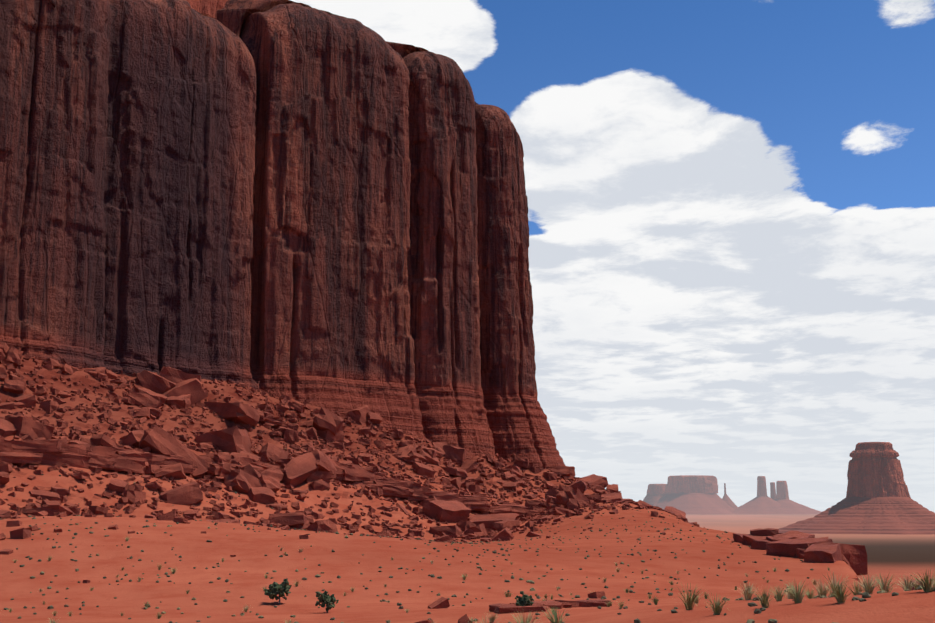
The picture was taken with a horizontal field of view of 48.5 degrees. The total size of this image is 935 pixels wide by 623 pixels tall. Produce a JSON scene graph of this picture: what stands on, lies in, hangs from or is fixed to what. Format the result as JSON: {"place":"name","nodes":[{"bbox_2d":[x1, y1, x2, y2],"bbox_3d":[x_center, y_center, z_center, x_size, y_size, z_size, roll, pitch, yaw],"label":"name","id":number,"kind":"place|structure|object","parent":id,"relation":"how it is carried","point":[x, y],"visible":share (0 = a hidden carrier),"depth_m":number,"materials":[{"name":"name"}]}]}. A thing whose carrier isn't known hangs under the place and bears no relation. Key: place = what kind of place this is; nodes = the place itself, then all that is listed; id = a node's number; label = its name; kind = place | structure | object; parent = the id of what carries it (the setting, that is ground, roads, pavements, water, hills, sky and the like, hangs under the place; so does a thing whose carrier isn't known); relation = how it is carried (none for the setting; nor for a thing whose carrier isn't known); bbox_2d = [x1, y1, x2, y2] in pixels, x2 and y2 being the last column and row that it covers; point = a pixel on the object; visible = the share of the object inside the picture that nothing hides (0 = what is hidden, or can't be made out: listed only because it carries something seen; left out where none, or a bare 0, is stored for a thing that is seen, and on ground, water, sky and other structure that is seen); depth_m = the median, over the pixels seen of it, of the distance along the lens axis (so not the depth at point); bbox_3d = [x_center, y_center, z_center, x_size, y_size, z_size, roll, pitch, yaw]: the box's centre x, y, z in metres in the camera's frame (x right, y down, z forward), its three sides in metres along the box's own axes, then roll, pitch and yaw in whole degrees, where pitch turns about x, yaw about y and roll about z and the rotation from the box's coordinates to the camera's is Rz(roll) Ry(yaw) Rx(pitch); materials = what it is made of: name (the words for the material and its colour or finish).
{"place":"outdoors","nodes":[
{"label":"outdoors","id":0,"kind":"place"},
{"bbox_2d":[0,356,934,622],"bbox_3d":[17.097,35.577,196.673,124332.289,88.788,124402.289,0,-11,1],"label":"terrain","id":1,"kind":"structure","parent":0,"point":[898,555],"depth_m":102.68,"materials":[{"name":"red sand"}]},
{"bbox_2d":[264,578,291,603],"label":"juniper","id":2,"kind":"object","parent":1,"relation":"on","point":[276,588],"visible":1,"depth_m":75.31,"materials":[{"name":"green plant"}]},
{"bbox_2d":[0,0,565,470],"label":"butte","id":3,"kind":"object","parent":1,"relation":"on","point":[304,202],"visible":0.83,"depth_m":294.90,"materials":[{"name":"stone"}]},
{"bbox_2d":[186,0,227,18],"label":"rock cap","id":4,"kind":"object","parent":3,"relation":"on","point":[209,8],"visible":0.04,"depth_m":320.34,"materials":[{"name":"stone"}]},
{"bbox_2d":[315,591,338,612],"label":"juniper","id":5,"kind":"object","parent":1,"relation":"on","point":[328,600],"visible":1,"depth_m":67.41,"materials":[{"name":"green plant"}]},
{"bbox_2d":[0,355,704,622],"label":"talus stones","id":6,"kind":"object","parent":1,"relation":"on","point":[176,517],"visible":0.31,"depth_m":216.64,"materials":[{"name":"stone"}]},
{"bbox_2d":[0,342,934,613],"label":"rock slabs","id":7,"kind":"structure","parent":1,"relation":"on","point":[238,462],"depth_m":221.97,"materials":[{"name":"stone"}]},
{"bbox_2d":[0,427,934,622],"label":"sage brush","id":8,"kind":"object","parent":1,"relation":"on","point":[854,598],"visible":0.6,"depth_m":91.85,"materials":[{"name":"green plant"}]},
{"bbox_2d":[7,537,934,622],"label":"grass tufts","id":9,"kind":"object","parent":1,"relation":"on","point":[837,592],"visible":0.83,"depth_m":44.86,"materials":[{"name":"green plant"}]},
{"bbox_2d":[514,591,533,605],"bbox_3d":[3.227,16.703,59.733,1.050,1.283,1.305,-2,-12,11],"label":"juniper","id":10,"kind":"object","parent":1,"relation":"on","point":[523,600],"visible":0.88,"depth_m":59.57,"materials":[{"name":"green plant"}]},
{"bbox_2d":[643,494,665,505],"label":"talus slope","id":11,"kind":"structure","parent":1,"relation":"on","point":[652,499],"depth_m":10868.69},
{"bbox_2d":[653,492,735,514],"bbox_3d":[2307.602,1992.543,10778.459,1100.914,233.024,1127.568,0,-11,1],"label":"talus slope","id":12,"kind":"structure","parent":1,"relation":"on","point":[701,503],"depth_m":10584.30,"materials":[{"name":"brown stone"}]},
{"bbox_2d":[722,494,737,509],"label":"talus slope","id":13,"kind":"structure","parent":1,"relation":"on","point":[728,500],"depth_m":10746.77,"materials":[{"name":"brown stone"}]},
{"bbox_2d":[732,496,780,513],"bbox_3d":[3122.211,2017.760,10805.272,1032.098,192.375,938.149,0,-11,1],"label":"talus slope","id":14,"kind":"structure","parent":1,"relation":"on","point":[762,505],"depth_m":10587.05,"materials":[{"name":"brown stone"}]},
{"bbox_2d":[757,476,766,495],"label":"spire","id":15,"kind":"object","parent":14,"relation":"on","point":[761,486],"visible":0.92,"depth_m":10792.81,"materials":[{"name":"brown stone"}]},
{"bbox_2d":[770,482,775,498],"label":"rock spire","id":16,"kind":"object","parent":14,"relation":"on","point":[772,491],"visible":0.92,"depth_m":10793.71,"materials":[{"name":"brown stone"}]},
{"bbox_2d":[775,499,820,513],"bbox_3d":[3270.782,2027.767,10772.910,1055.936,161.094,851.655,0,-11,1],"label":"talus slope","id":17,"kind":"structure","parent":1,"relation":"on","point":[788,506],"depth_m":10581.47,"materials":[{"name":"brown stone"}]},
{"bbox_2d":[776,481,788,499],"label":"spire","id":18,"kind":"object","parent":17,"relation":"on","point":[782,490],"visible":0.98,"depth_m":10778.87,"materials":[{"name":"brown stone"}]},
{"bbox_2d":[779,496,934,534],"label":"talus slope","id":19,"kind":"structure","parent":1,"relation":"on","point":[895,515],"depth_m":2820.06,"materials":[{"name":"brown stone"}]},
{"bbox_2d":[290,0,934,512],"label":"sky","id":20,"kind":"structure","parent":0,"point":[731,203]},
{"bbox_2d":[647,484,665,493],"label":"distant mesa","id":21,"kind":"structure","parent":0,"point":[656,489],"depth_m":10903.98,"materials":[{"name":"stone"}]},
{"bbox_2d":[665,475,717,492],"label":"distant mesa","id":22,"kind":"structure","parent":0,"point":[692,484],"depth_m":10726.17,"materials":[{"name":"stone"}]},
{"bbox_2d":[855,442,893,450],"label":"butte cap","id":23,"kind":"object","parent":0,"point":[880,446],"depth_m":2941.01,"materials":[{"name":"brown stone"}]},
{"bbox_2d":[846,450,910,498],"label":"butte","id":24,"kind":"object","parent":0,"point":[873,473],"depth_m":2917.09,"materials":[{"name":"brown stone"}]}
]}

